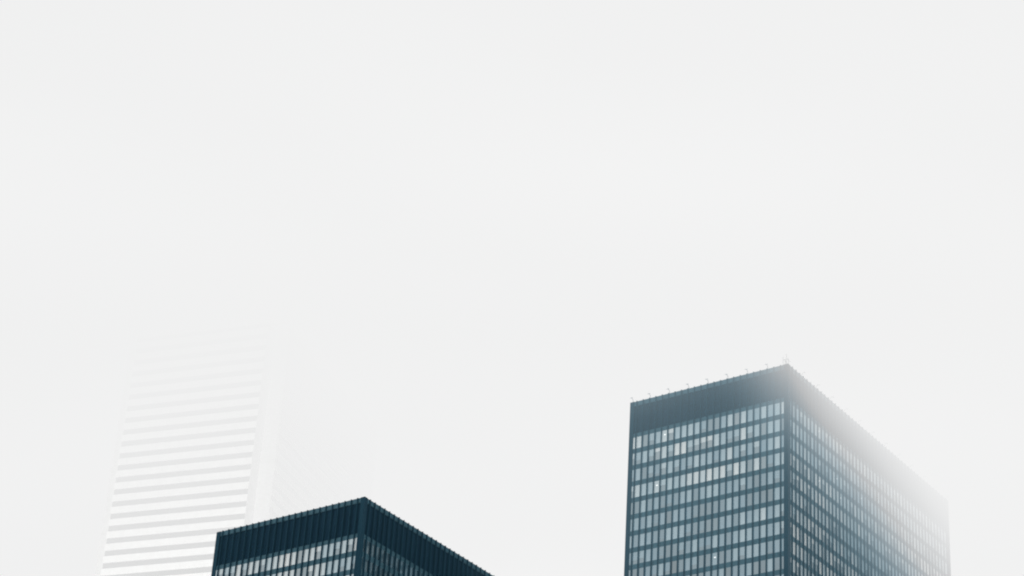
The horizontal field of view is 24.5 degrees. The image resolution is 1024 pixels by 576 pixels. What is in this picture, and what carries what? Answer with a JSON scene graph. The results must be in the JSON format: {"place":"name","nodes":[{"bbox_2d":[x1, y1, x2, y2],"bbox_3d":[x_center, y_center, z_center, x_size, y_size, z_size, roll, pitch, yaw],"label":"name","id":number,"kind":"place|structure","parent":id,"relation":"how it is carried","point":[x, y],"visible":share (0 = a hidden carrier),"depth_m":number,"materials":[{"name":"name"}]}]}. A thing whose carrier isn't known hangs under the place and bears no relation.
{"place":"outdoors","nodes":[
{"label":"outdoors","id":0,"kind":"place"},
{"bbox_2d":[0,0,1023,575],"bbox_3d":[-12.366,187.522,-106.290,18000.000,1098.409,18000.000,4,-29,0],"label":"sky","id":1,"kind":"structure","parent":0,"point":[494,266],"depth_m":648.99,"materials":[{"name":"white"}]},
{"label":"plaza paving","id":2,"kind":"structure","parent":0,"visible":0},
{"bbox_2d":[95,323,377,575],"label":"skyscraper","id":3,"kind":"structure","parent":2,"relation":"on","point":[199,460],"depth_m":695.87,"materials":[{"name":"white stone"}]},
{"bbox_2d":[211,497,493,575],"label":"tower","id":4,"kind":"structure","parent":2,"relation":"on","point":[363,536],"depth_m":451.72,"materials":[{"name":"black metal"}]},
{"bbox_2d":[624,354,950,575],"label":"skyscraper","id":5,"kind":"structure","parent":2,"relation":"on","point":[786,469],"depth_m":470.70,"materials":[{"name":"grey glass"}]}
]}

